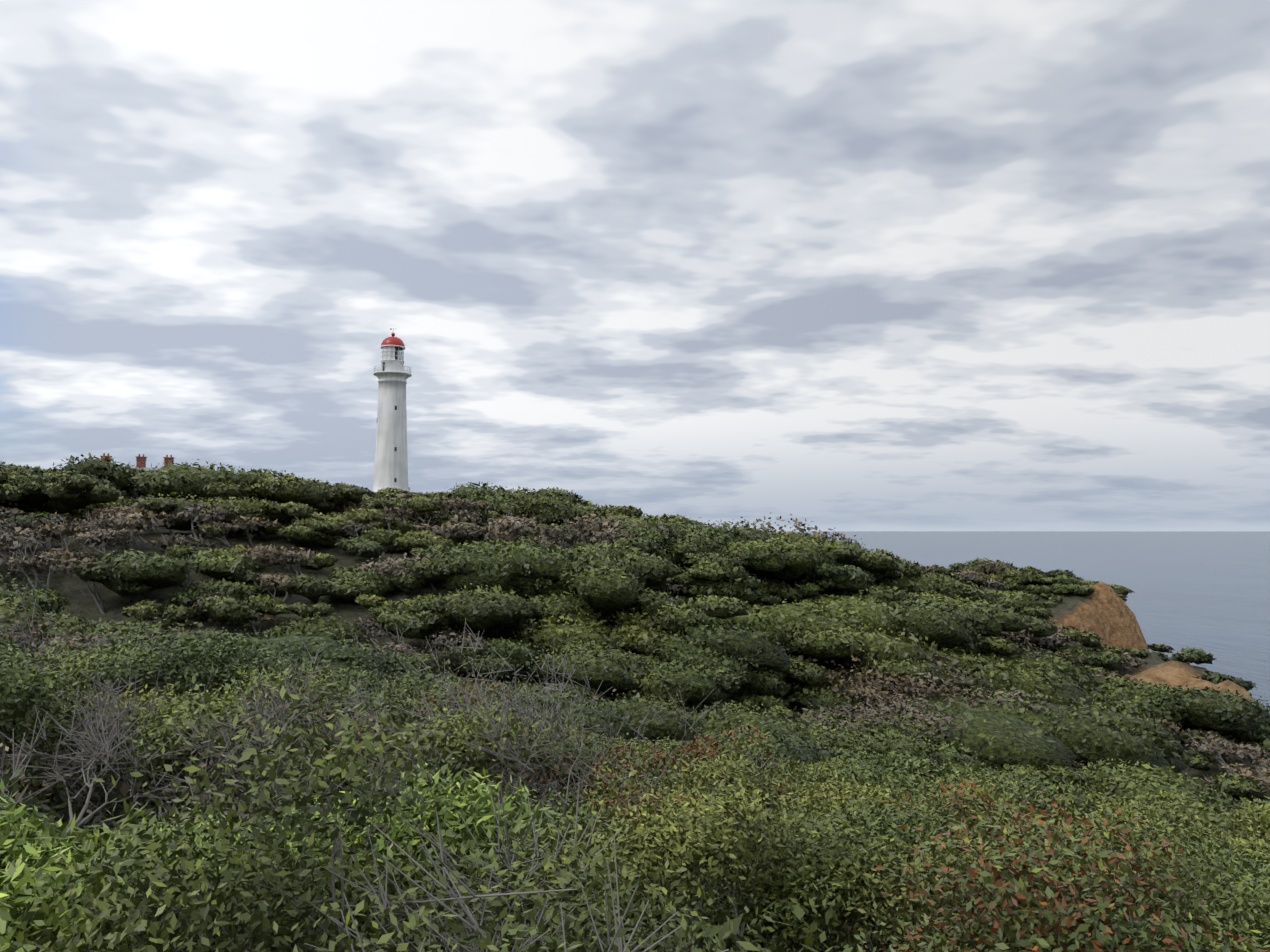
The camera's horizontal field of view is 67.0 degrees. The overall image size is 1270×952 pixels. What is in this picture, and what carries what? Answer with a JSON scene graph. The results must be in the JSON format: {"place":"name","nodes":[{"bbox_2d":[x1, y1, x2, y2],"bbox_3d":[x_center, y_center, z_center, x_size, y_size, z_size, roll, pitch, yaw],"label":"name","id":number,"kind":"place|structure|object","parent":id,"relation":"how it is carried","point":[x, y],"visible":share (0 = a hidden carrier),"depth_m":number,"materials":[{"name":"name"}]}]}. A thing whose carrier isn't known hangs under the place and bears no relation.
{"place":"outdoors","nodes":[
{"label":"outdoors","id":0,"kind":"place"},
{"bbox_2d":[0,519,1269,951],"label":"terrain","id":1,"kind":"structure","parent":0,"point":[1106,613],"depth_m":74.02,"materials":[{"name":"brown soil"}]},
{"bbox_2d":[100,453,174,470],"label":"keeper cottage","id":2,"kind":"structure","parent":1,"relation":"on","point":[140,460],"depth_m":153.09,"materials":[{"name":"grey"}]},
{"bbox_2d":[373,329,411,491],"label":"lighthouse","id":3,"kind":"object","parent":1,"relation":"on","point":[391,465],"visible":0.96,"depth_m":180.36,"materials":[{"name":"white paint"}]},
{"bbox_2d":[0,607,1269,951],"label":"shrubs","id":4,"kind":"object","parent":1,"relation":"on","point":[870,846],"depth_m":5.01,"materials":[{"name":"green plant"}]},
{"bbox_2d":[0,452,1269,842],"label":"bushes","id":5,"kind":"object","parent":1,"relation":"on","point":[768,659],"visible":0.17,"depth_m":63.86,"materials":[{"name":"green plant"}]},
{"bbox_2d":[0,496,1269,782],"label":"dry shrubs","id":6,"kind":"object","parent":1,"relation":"on","point":[226,542],"visible":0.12,"depth_m":68.67,"materials":[{"name":"plant"}]},
{"bbox_2d":[0,0,1269,530],"label":"sky","id":7,"kind":"structure","parent":0,"point":[845,265],"materials":[{"name":"grey"}]},
{"bbox_2d":[773,531,1269,712],"bbox_3d":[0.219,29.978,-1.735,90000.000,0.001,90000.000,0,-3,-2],"label":"sea","id":8,"kind":"structure","parent":0,"point":[1207,592],"depth_m":783.30,"materials":[{"name":"liquid"}]}
]}

